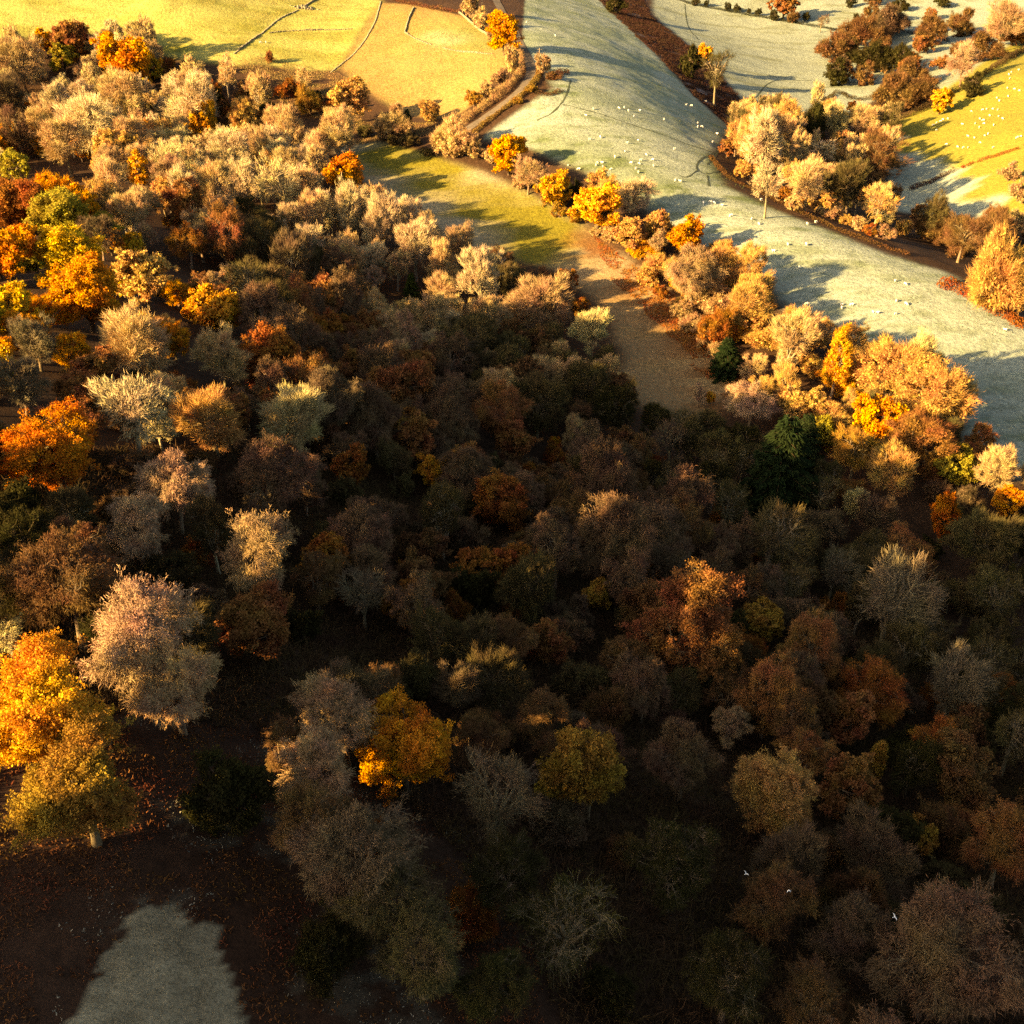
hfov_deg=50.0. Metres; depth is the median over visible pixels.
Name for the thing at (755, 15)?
hedge
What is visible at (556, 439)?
oak tree
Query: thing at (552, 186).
oak tree
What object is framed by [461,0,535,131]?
lane
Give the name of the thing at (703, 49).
oak tree
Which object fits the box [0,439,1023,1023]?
undergrowth
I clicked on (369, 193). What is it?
bare tree
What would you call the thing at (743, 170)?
bush
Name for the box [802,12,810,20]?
bush
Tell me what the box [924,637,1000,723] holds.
open bare tree
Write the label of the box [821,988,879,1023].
bush
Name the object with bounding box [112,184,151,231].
ash tree
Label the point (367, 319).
birch tree
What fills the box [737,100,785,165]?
bare tree
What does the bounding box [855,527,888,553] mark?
ash tree
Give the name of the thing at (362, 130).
bush
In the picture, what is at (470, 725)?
birch tree
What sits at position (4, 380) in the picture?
bush
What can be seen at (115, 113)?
ash tree
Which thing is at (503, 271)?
ash tree
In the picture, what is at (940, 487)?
bush
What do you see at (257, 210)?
bare tree
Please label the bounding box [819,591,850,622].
bush
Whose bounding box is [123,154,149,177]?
bare tree
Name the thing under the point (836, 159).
bare tree
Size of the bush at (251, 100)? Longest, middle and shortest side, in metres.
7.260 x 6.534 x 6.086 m
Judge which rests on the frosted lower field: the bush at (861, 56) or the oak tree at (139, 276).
the bush at (861, 56)
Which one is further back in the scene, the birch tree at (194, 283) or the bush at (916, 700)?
the birch tree at (194, 283)
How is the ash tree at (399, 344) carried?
on the woodland floor
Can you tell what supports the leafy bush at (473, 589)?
on the woodland floor
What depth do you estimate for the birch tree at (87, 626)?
77.87 m
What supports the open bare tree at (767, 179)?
on the frosted pasture at (620, 66)
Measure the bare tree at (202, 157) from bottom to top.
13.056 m
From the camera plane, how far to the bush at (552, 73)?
375.48 m
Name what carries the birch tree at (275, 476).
on the woodland floor
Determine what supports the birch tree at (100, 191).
on the woodland floor
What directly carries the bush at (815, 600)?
on the woodland floor
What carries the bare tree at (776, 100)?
on the woodland floor
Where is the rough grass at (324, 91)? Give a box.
[234,56,442,143]
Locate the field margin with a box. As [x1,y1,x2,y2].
[709,154,910,255]
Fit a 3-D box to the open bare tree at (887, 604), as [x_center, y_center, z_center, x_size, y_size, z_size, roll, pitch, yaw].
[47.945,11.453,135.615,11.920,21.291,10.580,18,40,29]
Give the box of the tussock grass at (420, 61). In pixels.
[349,5,504,116]
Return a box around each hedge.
[395,0,460,12]
[459,41,525,123]
[472,68,541,132]
[681,0,836,29]
[824,89,887,103]
[901,46,1023,118]
[903,30,949,40]
[909,167,955,189]
[961,147,1019,167]
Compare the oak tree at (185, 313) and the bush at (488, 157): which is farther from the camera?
the bush at (488, 157)
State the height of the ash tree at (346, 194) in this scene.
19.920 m
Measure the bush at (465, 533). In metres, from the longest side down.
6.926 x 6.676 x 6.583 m
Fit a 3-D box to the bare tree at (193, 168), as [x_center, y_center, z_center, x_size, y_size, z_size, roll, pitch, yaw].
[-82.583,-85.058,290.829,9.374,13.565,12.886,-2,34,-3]
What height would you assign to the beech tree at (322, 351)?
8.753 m
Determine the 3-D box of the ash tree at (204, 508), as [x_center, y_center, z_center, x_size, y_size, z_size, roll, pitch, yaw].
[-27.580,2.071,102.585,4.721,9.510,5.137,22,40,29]
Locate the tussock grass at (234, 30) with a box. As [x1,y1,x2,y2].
[0,0,363,68]
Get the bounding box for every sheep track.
[537,80,570,120]
[562,104,711,151]
[684,4,698,39]
[696,151,726,173]
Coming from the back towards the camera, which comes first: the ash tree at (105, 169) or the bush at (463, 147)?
the bush at (463, 147)
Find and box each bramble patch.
[534,88,563,95]
[544,68,569,79]
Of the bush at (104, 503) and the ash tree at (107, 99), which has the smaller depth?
the bush at (104, 503)
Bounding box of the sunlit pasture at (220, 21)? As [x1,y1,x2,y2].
[0,0,382,70]
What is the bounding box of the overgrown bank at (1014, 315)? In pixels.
[936,275,1023,328]
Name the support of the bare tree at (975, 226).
on the woodland floor
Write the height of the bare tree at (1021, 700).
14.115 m
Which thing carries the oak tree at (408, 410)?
on the woodland floor
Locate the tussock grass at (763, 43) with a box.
[668,0,861,97]
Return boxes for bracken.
[594,235,750,402]
[599,0,740,125]
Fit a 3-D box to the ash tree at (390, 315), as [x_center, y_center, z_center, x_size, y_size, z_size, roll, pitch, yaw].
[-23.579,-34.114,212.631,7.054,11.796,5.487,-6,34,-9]
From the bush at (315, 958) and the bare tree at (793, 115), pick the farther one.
the bare tree at (793, 115)
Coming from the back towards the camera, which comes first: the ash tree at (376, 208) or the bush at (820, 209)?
the bush at (820, 209)
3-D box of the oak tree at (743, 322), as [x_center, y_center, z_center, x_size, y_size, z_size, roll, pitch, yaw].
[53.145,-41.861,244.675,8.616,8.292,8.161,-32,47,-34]
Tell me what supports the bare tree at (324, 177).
on the woodland floor
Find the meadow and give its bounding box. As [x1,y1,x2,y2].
[341,140,742,424]
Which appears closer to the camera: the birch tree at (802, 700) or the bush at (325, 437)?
the birch tree at (802, 700)
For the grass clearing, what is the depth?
56.20 m
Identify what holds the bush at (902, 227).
on the woodland floor
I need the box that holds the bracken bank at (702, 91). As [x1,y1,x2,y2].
[609,0,741,122]
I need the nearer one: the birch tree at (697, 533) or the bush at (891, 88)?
the birch tree at (697, 533)
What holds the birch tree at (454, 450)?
on the woodland floor
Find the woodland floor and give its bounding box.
[0,0,1023,1023]
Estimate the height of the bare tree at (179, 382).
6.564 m
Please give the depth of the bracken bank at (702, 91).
475.77 m
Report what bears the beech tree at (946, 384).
on the woodland floor
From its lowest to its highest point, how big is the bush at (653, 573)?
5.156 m
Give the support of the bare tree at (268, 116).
on the woodland floor
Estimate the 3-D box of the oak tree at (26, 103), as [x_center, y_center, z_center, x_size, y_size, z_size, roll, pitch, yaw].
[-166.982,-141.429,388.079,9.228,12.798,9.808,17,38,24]
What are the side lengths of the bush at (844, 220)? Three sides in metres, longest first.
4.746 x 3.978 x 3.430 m
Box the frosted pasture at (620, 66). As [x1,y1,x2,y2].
[484,0,1023,474]
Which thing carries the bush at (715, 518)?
on the woodland floor
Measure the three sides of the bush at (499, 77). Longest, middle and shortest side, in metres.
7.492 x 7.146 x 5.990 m
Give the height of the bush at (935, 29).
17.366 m
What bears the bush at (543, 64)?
on the woodland floor
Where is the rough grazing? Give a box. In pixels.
[343,2,505,117]
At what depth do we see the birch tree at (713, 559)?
139.08 m
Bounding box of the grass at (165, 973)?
[66,906,245,1023]
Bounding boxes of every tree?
[0,31,49,95]
[0,66,27,112]
[0,67,15,103]
[0,103,40,153]
[0,122,24,151]
[0,130,7,149]
[0,150,31,180]
[0,174,44,227]
[0,221,37,282]
[0,280,39,331]
[0,309,33,350]
[0,336,15,356]
[0,344,16,395]
[0,352,55,415]
[0,395,101,492]
[0,426,4,462]
[0,503,80,629]
[0,519,134,652]
[0,535,17,618]
[0,612,22,662]
[0,626,116,768]
[0,704,143,852]
[1,22,25,52]
[1,147,20,180]
[5,310,59,371]
[11,91,28,116]
[13,260,22,271]
[14,313,51,359]
[21,186,89,230]
[22,41,44,58]
[23,254,47,271]
[24,99,38,111]
[24,105,53,153]
[26,293,60,323]
[28,91,41,106]
[28,134,48,156]
[30,96,63,109]
[31,27,52,56]
[31,222,106,282]
[31,400,108,445]
[32,66,50,89]
[32,513,91,536]
[33,170,79,192]
[35,110,94,175]
[37,250,124,332]
[38,80,68,108]
[40,100,63,152]
[42,484,98,531]
[47,42,79,76]
[48,19,92,66]
[50,72,73,90]
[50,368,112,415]
[51,88,113,158]
[51,331,92,371]
[57,77,69,92]
[60,344,125,388]
[66,182,100,222]
[66,521,117,587]
[67,77,95,97]
[69,137,91,161]
[72,63,98,90]
[72,564,204,696]
[73,213,124,260]
[75,581,146,648]
[80,55,99,76]
[80,60,100,92]
[82,176,118,214]
[82,368,179,451]
[84,32,98,51]
[86,209,117,232]
[88,31,99,50]
[89,30,152,77]
[89,49,101,72]
[89,127,124,167]
[89,152,107,176]
[91,149,128,181]
[91,157,129,202]
[91,296,176,378]
[92,220,124,234]
[94,65,146,118]
[94,143,123,168]
[95,60,105,76]
[97,91,122,111]
[99,25,113,36]
[99,488,171,566]
[100,100,122,115]
[102,225,125,255]
[103,110,129,129]
[104,17,123,37]
[104,192,133,232]
[105,326,140,369]
[108,70,128,115]
[110,111,152,143]
[111,246,178,309]
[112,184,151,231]
[113,30,124,40]
[114,276,126,297]
[115,128,138,179]
[116,201,137,232]
[116,636,224,735]
[122,12,155,45]
[122,24,144,39]
[123,142,152,172]
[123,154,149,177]
[123,183,163,232]
[124,148,149,186]
[127,106,143,120]
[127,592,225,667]
[130,447,215,534]
[133,72,152,113]
[136,221,160,251]
[137,137,159,162]
[138,27,158,48]
[139,370,176,430]
[139,399,179,452]
[140,89,156,119]
[140,134,154,142]
[142,154,157,185]
[143,37,164,63]
[144,77,157,100]
[145,111,160,125]
[145,139,185,170]
[146,119,174,144]
[146,125,167,143]
[147,138,164,156]
[149,151,187,194]
[150,175,170,215]
[150,312,186,343]
[152,90,172,110]
[152,93,169,116]
[153,287,163,300]
[154,115,171,130]
[154,370,188,413]
[155,321,190,361]
[157,96,173,118]
[159,67,219,136]
[159,140,196,166]
[159,277,191,309]
[160,75,180,98]
[161,176,206,226]
[161,217,171,228]
[163,108,175,119]
[163,123,194,142]
[163,221,209,268]
[165,67,183,100]
[166,161,197,200]
[166,275,175,283]
[166,382,249,456]
[167,135,184,144]
[168,95,181,119]
[171,113,191,136]
[173,205,204,230]
[174,68,195,89]
[175,205,217,263]
[177,150,202,164]
[179,55,205,75]
[179,154,198,172]
[179,298,194,319]
[180,492,234,573]
[182,387,204,423]
[183,135,202,148]
[184,278,201,296]
[185,160,205,184]
[185,282,243,333]
[186,143,212,167]
[186,318,253,387]
[188,164,202,185]
[189,82,217,100]
[191,270,209,283]
[194,128,214,152]
[195,146,211,159]
[195,155,237,209]
[197,198,251,263]
[199,140,213,150]
[200,184,221,210]
[200,271,223,288]
[201,388,235,444]
[204,145,227,169]
[206,122,252,170]
[207,193,244,223]
[207,283,238,330]
[208,194,238,217]
[209,227,235,268]
[212,124,238,146]
[212,579,295,662]
[214,508,301,592]
[216,64,235,90]
[217,51,236,97]
[218,256,268,312]
[218,263,233,278]
[221,155,261,208]
[225,95,261,129]
[225,271,248,285]
[230,132,255,162]
[230,284,243,297]
[231,159,256,189]
[231,392,252,429]
[232,173,255,211]
[232,191,263,215]
[232,385,266,430]
[233,235,260,269]
[233,429,327,519]
[234,122,250,136]
[235,279,294,332]
[235,320,305,395]
[236,259,298,293]
[239,212,279,278]
[240,72,265,94]
[241,123,273,165]
[241,217,288,281]
[241,253,268,278]
[241,310,298,344]
[244,331,281,374]
[246,353,294,400]
[247,145,301,212]
[248,77,267,109]
[249,146,275,175]
[249,275,293,319]
[251,166,266,204]
[251,205,272,220]
[253,68,273,100]
[256,381,337,452]
[257,169,288,213]
[257,387,283,434]
[259,209,289,234]
[260,712,315,775]
[261,103,289,137]
[262,180,298,214]
[264,124,292,148]
[264,137,288,165]
[266,776,353,872]
[267,212,287,229]
[267,225,314,281]
[268,101,304,147]
[269,144,305,200]
[271,722,355,813]
[273,298,325,355]
[275,201,305,231]
[281,282,315,313]
[282,241,307,271]
[282,268,318,314]
[282,669,392,767]
[282,791,433,911]
[283,159,307,190]
[283,349,331,414]
[286,449,328,503]
[286,548,348,610]
[287,141,306,151]
[287,167,322,221]
[287,460,328,516]
[292,655,402,732]
[294,219,328,252]
[294,308,343,339]
[294,310,334,356]
[295,64,312,90]
[295,168,324,210]
[295,248,321,273]
[296,143,323,177]
[296,188,328,245]
[296,530,355,603]
[297,127,317,147]
[301,349,317,381]
[303,129,331,165]
[303,283,339,318]
[303,344,334,365]
[304,262,321,281]
[304,363,365,434]
[305,269,333,286]
[306,143,329,184]
[307,124,320,133]
[310,187,336,244]
[310,332,342,361]
[311,242,329,269]
[312,282,343,313]
[315,273,368,308]
[318,197,340,235]
[318,242,358,278]
[319,108,356,156]
[319,430,369,459]
[321,151,364,187]
[322,102,356,152]
[322,158,337,190]
[322,361,341,376]
[324,442,370,484]
[324,501,397,566]
[325,235,347,259]
[326,74,371,115]
[326,252,359,272]
[327,849,446,949]
[329,264,372,317]
[330,171,368,232]
[330,360,352,377]
[331,231,367,275]
[334,178,362,234]
[334,540,400,609]
[334,565,388,629]
[335,380,409,462]
[336,495,380,542]
[337,264,360,280]
[337,343,373,383]
[341,227,360,257]
[341,377,374,445]
[347,302,365,316]
[348,308,383,333]
[349,336,404,382]
[351,683,457,807]
[352,241,388,286]
[353,328,396,368]
[358,188,384,217]
[359,188,402,245]
[360,181,386,200]
[361,205,393,241]
[361,296,395,324]
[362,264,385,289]
[362,359,436,408]
[365,287,387,309]
[366,236,384,273]
[366,306,390,328]
[366,494,411,533]
[367,324,390,339]
[367,889,469,1006]
[370,324,398,351]
[374,305,405,338]
[374,435,415,481]
[378,573,433,630]
[382,566,447,636]
[384,247,414,290]
[384,308,423,362]
[387,294,419,322]
[388,337,412,362]
[389,420,413,438]
[390,406,416,437]
[391,409,437,474]
[392,321,423,339]
[392,545,460,600]
[393,194,424,248]
[393,213,441,282]
[397,348,435,370]
[399,109,415,134]
[399,312,426,330]
[399,393,432,430]
[401,272,422,301]
[401,351,431,403]
[404,527,452,568]
[405,597,473,668]
[409,209,440,267]
[411,290,450,334]
[412,452,447,493]
[415,374,469,441]
[416,479,466,560]
[417,308,441,344]
[419,329,436,369]
[419,341,441,362]
[420,434,451,462]
[421,491,460,529]
[423,269,457,313]
[424,250,452,274]
[425,328,478,380]
[425,394,482,447]
[427,236,462,294]
[427,336,457,376]
[428,476,464,516]
[429,220,449,238]
[429,658,486,715]
[434,308,460,332]
[434,444,498,500]
[440,219,474,267]
[440,608,499,669]
[441,369,487,410]
[442,320,497,381]
[447,292,472,317]
[447,441,481,489]
[448,316,462,329]
[448,545,506,593]
[448,945,542,1023]
[449,707,511,777]
[452,313,500,377]
[452,741,547,847]
[453,242,500,299]
[460,443,486,472]
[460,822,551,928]
[461,637,534,714]
[466,263,499,294]
[466,291,503,325]
[466,311,499,351]
[467,466,533,532]
[469,367,487,399]
[470,378,534,449]
[472,246,505,283]
[477,381,520,432]
[478,347,497,369]
[481,366,521,407]
[484,8,524,55]
[487,133,528,175]
[487,243,514,270]
[487,612,540,660]
[488,301,512,328]
[489,329,530,360]
[489,342,524,367]
[491,546,557,627]
[492,539,539,596]
[493,410,542,457]
[494,260,519,301]
[494,355,544,397]
[495,316,532,353]
[498,268,524,298]
[499,460,534,488]
[501,268,576,327]
[501,366,571,441]
[502,539,535,568]
[502,863,627,991]
[503,298,531,321]
[504,260,528,282]
[504,684,570,746]
[505,469,546,526]
[512,153,550,194]
[519,393,542,429]
[521,323,565,354]
[523,521,559,574]
[526,351,579,399]
[526,471,555,521]
[526,617,576,669]
[527,510,571,554]
[529,275,551,324]
[529,728,563,773]
[530,344,565,367]
[530,512,586,589]
[533,168,571,212]
[533,265,556,285]
[533,724,626,821]
[535,319,565,340]
[541,383,572,413]
[542,337,570,359]
[542,463,584,514]
[546,486,599,547]
[546,504,578,553]
[547,436,561,445]
[549,346,580,365]
[554,268,579,292]
[561,412,591,447]
[562,358,612,413]
[563,452,596,495]
[564,181,623,235]
[565,399,596,432]
[565,418,603,464]
[566,306,612,361]
[566,438,588,455]
[568,491,599,544]
[569,296,590,318]
[570,434,642,501]
[572,489,660,584]
[578,359,605,406]
[579,539,604,571]
[581,377,641,436]
[581,576,611,613]
[584,166,610,187]
[589,343,617,369]
[592,353,620,384]
[596,372,637,424]
[596,510,646,556]
[596,634,656,688]
[597,173,625,200]
[599,546,652,606]
[606,216,648,255]
[606,425,636,448]
[606,643,672,723]
[614,577,668,641]
[617,371,636,388]
[617,484,659,515]
[618,174,662,217]
[619,557,746,683]
[620,442,643,468]
[620,812,721,914]
[627,432,660,471]
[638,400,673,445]
[640,454,667,488]
[640,496,672,541]
[640,714,726,801]
[641,501,694,562]
[643,208,671,246]
[646,462,718,517]
[646,530,697,580]
[647,226,668,251]
[653,417,688,459]
[653,462,677,493]
[654,492,718,563]
[658,242,729,313]
[665,213,704,258]
[665,651,704,717]
[666,412,704,462]
[672,407,704,450]
[677,924,779,1023]
[679,517,713,555]
[692,381,706,407]
[692,425,747,466]
[693,537,734,595]
[694,639,736,676]
[695,407,726,447]
[695,522,732,559]
[696,459,735,514]
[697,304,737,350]
[697,518,742,559]
[698,42,713,60]
[698,48,736,105]
[698,445,732,473]
[700,662,756,724]
[703,240,737,282]
[704,425,733,452]
[705,391,715,403]
[707,336,744,383]
[709,705,756,750]
[711,477,752,526]
[713,237,740,271]
[715,265,742,289]
[718,137,736,157]
[721,495,750,526]
[721,743,822,838]
[722,379,783,426]
[722,637,780,687]
[724,856,823,948]
[725,103,763,154]
[725,509,756,567]
[726,118,745,156]
[726,279,774,321]
[728,99,754,125]
[730,421,762,445]
[730,562,770,609]
[731,443,757,484]
[732,111,766,163]
[732,237,768,282]
[732,306,768,337]
[733,647,804,738]
[734,271,767,307]
[735,513,758,542]
[736,120,757,161]
[736,414,822,528]
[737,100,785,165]
[737,352,769,379]
[741,102,766,130]
[742,596,785,641]
[745,560,785,605]
[746,496,821,579]
[747,815,829,913]
[748,374,775,406]
[749,153,786,218]
[750,269,777,301]
[755,428,782,446]
[756,93,766,110]
[756,537,797,574]
[758,522,804,558]
[759,500,783,525]
[764,685,823,756]
[765,94,786,106]
[766,0,800,18]
[767,949,851,1023]
[768,594,817,638]
[769,302,826,359]
[770,723,839,781]
[771,136,801,171]
[771,359,801,414]
[772,98,803,120]
[772,107,784,129]
[772,326,804,358]
[772,561,822,596]
[773,355,797,381]
[774,384,828,427]
[774,600,843,684]
[775,560,811,609]
[776,113,807,162]
[776,504,807,534]
[778,157,800,192]
[781,94,791,100]
[781,112,803,133]
[781,304,810,325]
[782,154,827,211]
[782,554,821,580]
[784,93,796,106]
[786,164,811,188]
[787,648,827,687]
[788,128,811,161]
[790,107,804,119]
[791,507,849,546]
[796,673,839,730]
[797,885,897,976]
[798,412,824,474]
[799,316,839,352]
[800,536,828,574]
[802,609,853,655]
[804,473,848,513]
[806,385,832,415]
[807,128,820,159]
[809,139,838,162]
[809,604,844,636]
[810,80,826,106]
[812,168,832,201]
[813,395,851,426]
[813,458,845,488]
[813,752,883,820]
[815,547,843,578]
[817,14,829,32]
[817,158,826,170]
[818,505,850,545]
[818,653,870,692]
[819,144,836,161]
[820,543,865,597]
[821,162,840,192]
[821,643,844,678]
[822,97,836,107]
[822,99,852,143]
[822,321,853,399]
[823,156,871,213]
[823,544,887,603]
[823,688,876,746]
[825,154,849,167]
[828,422,890,479]
[828,797,922,902]
[829,138,846,160]
[829,147,854,163]
[830,129,849,144]
[830,175,857,208]
[830,477,871,508]
[835,651,912,730]
[836,135,849,150]
[837,543,866,556]
[838,540,881,581]
[839,320,871,362]
[840,386,857,427]
[841,132,859,152]
[842,487,868,526]
[842,580,878,635]
[844,142,868,164]
[845,872,1023,1023]
[846,100,857,110]
[846,100,880,137]
[849,182,870,214]
[851,331,937,413]
[851,393,909,441]
[851,998,922,1023]
[852,637,908,685]
[854,134,864,147]
[854,142,866,158]
[854,184,877,220]
[854,492,904,543]
[854,543,948,647]
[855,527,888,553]
[860,126,917,182]
[862,186,904,229]
[863,180,898,230]
[864,589,891,626]
[865,387,883,400]
[865,437,917,499]
[868,738,888,779]
[871,105,891,128]
[873,159,901,169]
[873,579,928,623]
[875,613,917,662]
[879,520,938,578]
[880,125,890,135]
[881,100,904,129]
[882,124,901,154]
[882,616,945,671]
[884,404,959,481]
[885,734,945,797]
[890,182,904,207]
[893,349,986,423]
[897,596,932,622]
[900,326,944,369]
[904,813,939,858]
[906,607,961,636]
[907,201,927,233]
[908,710,958,773]
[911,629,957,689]
[916,188,950,240]
[917,578,944,612]
[923,414,965,450]
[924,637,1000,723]
[926,351,948,369]
[929,490,962,542]
[930,86,955,114]
[933,441,979,485]
[933,726,1001,808]
[937,504,1023,571]
[938,577,967,613]
[938,801,973,826]
[939,209,993,262]
[943,39,978,86]
[945,702,991,748]
[946,658,986,698]
[948,376,979,419]
[953,581,989,625]
[953,634,993,670]
[956,794,1023,889]
[958,217,982,258]
[958,440,996,477]
[960,655,1014,709]
[963,422,998,453]
[963,559,1023,628]
[964,214,1023,313]
[964,568,993,597]
[966,628,1017,676]
[966,637,1000,672]
[967,616,1009,661]
[969,442,1021,499]
[969,550,1006,573]
[976,202,1008,239]
[977,204,1016,247]
[981,0,1023,41]
[982,671,1021,711]
[983,697,1023,743]
[987,448,1018,485]
[989,919,1023,1020]
[990,484,1023,517]
[991,707,1023,777]
[997,562,1023,600]
[998,678,1023,714]
[1008,208,1023,239]
[1008,659,1023,683]
[1013,515,1023,566]
[1016,462,1023,486]
[1016,687,1023,730]
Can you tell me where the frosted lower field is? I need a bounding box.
[653,0,1023,111]
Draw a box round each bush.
[0,371,17,399]
[0,420,7,463]
[0,471,46,529]
[58,571,124,622]
[79,490,133,528]
[106,446,156,479]
[107,481,148,505]
[108,407,140,431]
[114,369,145,408]
[119,231,145,251]
[138,547,204,592]
[141,54,163,82]
[160,70,175,83]
[161,56,176,70]
[166,369,198,393]
[176,744,278,838]
[179,526,220,567]
[182,446,219,473]
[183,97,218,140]
[189,583,228,619]
[208,78,222,92]
[212,87,225,102]
[215,98,230,111]
[215,114,229,128]
[222,105,231,116]
[224,469,278,498]
[227,379,256,404]
[232,81,250,98]
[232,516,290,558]
[248,95,259,107]
[255,108,270,126]
[258,100,274,114]
[260,442,296,469]
[264,49,273,63]
[272,74,301,98]
[283,605,323,646]
[284,897,372,1007]
[295,82,321,115]
[307,421,344,462]
[310,516,354,540]
[316,90,322,99]
[321,100,336,107]
[322,93,331,101]
[322,473,364,504]
[339,422,370,442]
[351,813,404,860]
[356,124,372,136]
[356,661,405,698]
[372,101,414,142]
[377,131,387,140]
[387,134,396,144]
[387,471,415,500]
[387,530,420,562]
[391,645,444,705]
[398,131,421,146]
[419,99,439,121]
[419,147,433,156]
[428,110,467,155]
[436,563,501,618]
[438,587,473,622]
[442,144,465,158]
[442,876,501,949]
[444,513,491,560]
[453,126,481,156]
[455,499,478,519]
[459,0,478,17]
[464,89,482,105]
[467,144,485,158]
[472,5,489,29]
[476,709,516,754]
[479,79,495,97]
[483,148,496,163]
[487,32,492,39]
[488,451,506,470]
[489,67,509,86]
[496,527,534,547]
[497,451,524,471]
[503,43,518,73]
[510,576,556,618]
[511,179,527,188]
[511,630,540,660]
[512,97,523,104]
[521,455,541,471]
[523,461,536,474]
[524,84,538,92]
[526,793,588,855]
[532,179,541,193]
[533,52,551,73]
[541,194,550,206]
[542,440,562,461]
[545,71,561,79]
[545,609,594,657]
[547,445,569,471]
[547,591,597,634]
[548,657,627,710]
[549,200,568,217]
[557,707,590,730]
[562,177,583,199]
[564,715,636,772]
[569,215,581,223]
[575,683,634,735]
[578,960,639,1023]
[589,225,602,235]
[598,831,643,876]
[601,225,618,242]
[604,0,628,13]
[605,582,621,607]
[613,607,627,637]
[625,239,663,259]
[630,266,643,277]
[636,265,658,286]
[636,560,665,581]
[642,252,667,278]
[649,696,689,735]
[652,284,669,298]
[660,453,684,478]
[661,255,677,281]
[666,224,674,232]
[668,276,683,295]
[669,300,695,318]
[671,297,686,305]
[678,43,706,78]
[678,311,702,333]
[691,0,700,5]
[692,278,734,315]
[694,555,740,585]
[696,330,714,348]
[697,670,739,706]
[705,242,714,252]
[706,341,722,356]
[707,350,719,366]
[708,505,733,529]
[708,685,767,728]
[711,598,732,612]
[724,2,731,10]
[724,608,750,648]
[728,627,768,670]
[732,322,764,343]
[733,3,741,11]
[733,163,752,177]
[735,159,750,175]
[741,325,778,350]
[750,163,770,179]
[750,548,777,572]
[754,7,761,14]
[761,298,778,309]
[765,175,783,193]
[769,8,779,19]
[775,345,799,367]
[777,186,792,199]
[780,558,815,590]
[784,196,803,210]
[787,6,801,22]
[794,585,824,612]
[796,194,813,205]
[797,350,824,377]
[798,830,850,874]
[801,97,827,148]
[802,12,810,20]
[808,730,834,766]
[810,192,841,209]
[813,27,856,62]
[814,205,830,214]
[814,361,865,397]
[814,412,837,451]
[814,759,877,807]
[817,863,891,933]
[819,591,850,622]
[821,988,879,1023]
[822,205,847,219]
[823,57,849,85]
[833,54,851,69]
[837,14,878,48]
[837,60,856,81]
[839,214,851,225]
[841,655,863,665]
[843,638,870,658]
[844,0,857,7]
[845,38,898,72]
[845,45,858,61]
[851,215,867,231]
[852,60,877,85]
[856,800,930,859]
[862,223,877,235]
[863,1,878,16]
[863,167,885,184]
[864,0,882,6]
[868,27,892,44]
[869,2,912,35]
[869,67,921,108]
[873,695,898,727]
[874,675,930,719]
[875,223,896,239]
[876,210,897,225]
[880,888,916,946]
[881,26,889,35]
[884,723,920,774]
[887,40,918,68]
[891,0,909,10]
[894,219,913,235]
[895,55,933,83]
[897,55,920,67]
[900,74,941,106]
[910,50,923,62]
[912,35,936,52]
[912,206,950,245]
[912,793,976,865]
[914,9,950,44]
[916,533,945,560]
[916,855,971,894]
[918,681,966,715]
[920,570,951,583]
[921,478,952,502]
[924,7,938,17]
[928,54,949,69]
[933,0,951,6]
[936,645,971,679]
[940,503,969,531]
[945,242,971,258]
[946,6,976,36]
[946,596,977,610]
[949,40,964,59]
[950,483,988,513]
[952,882,1014,936]
[959,70,986,98]
[962,626,980,643]
[966,29,1011,62]
[968,801,1020,847]
[969,508,995,529]
[973,721,996,754]
[990,23,1023,45]
[997,160,1022,180]
[1007,177,1023,203]
[1019,507,1023,517]
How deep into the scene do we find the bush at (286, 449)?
133.84 m
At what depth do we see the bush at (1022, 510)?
189.84 m
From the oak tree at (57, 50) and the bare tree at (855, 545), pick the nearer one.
the bare tree at (855, 545)
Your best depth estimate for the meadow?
290.52 m
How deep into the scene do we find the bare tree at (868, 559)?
159.03 m
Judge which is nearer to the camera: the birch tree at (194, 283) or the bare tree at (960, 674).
the bare tree at (960, 674)
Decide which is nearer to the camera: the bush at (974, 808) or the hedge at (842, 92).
the bush at (974, 808)
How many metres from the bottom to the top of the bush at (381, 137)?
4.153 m
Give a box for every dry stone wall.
[233,0,314,53]
[268,28,351,32]
[331,1,381,72]
[404,7,414,31]
[404,32,492,53]
[458,11,486,34]
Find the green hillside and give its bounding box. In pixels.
[886,41,1023,216]
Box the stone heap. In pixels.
[290,4,318,9]
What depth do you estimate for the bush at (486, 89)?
368.63 m
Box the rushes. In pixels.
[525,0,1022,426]
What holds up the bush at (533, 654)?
on the woodland floor
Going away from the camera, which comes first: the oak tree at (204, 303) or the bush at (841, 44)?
the oak tree at (204, 303)
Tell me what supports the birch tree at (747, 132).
on the woodland floor
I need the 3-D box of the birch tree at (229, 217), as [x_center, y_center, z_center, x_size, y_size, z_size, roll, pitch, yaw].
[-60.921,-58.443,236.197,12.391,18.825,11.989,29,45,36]
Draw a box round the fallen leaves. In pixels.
[0,714,553,1023]
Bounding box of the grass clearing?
[70,901,253,1023]
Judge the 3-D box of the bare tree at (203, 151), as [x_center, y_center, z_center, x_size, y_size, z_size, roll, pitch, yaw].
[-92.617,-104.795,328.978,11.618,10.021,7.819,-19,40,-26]
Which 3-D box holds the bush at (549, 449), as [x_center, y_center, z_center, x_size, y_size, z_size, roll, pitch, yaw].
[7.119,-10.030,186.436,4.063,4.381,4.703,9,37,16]
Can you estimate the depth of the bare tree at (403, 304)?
225.63 m
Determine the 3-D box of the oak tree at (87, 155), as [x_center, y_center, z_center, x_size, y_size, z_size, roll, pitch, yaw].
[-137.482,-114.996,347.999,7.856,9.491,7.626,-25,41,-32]

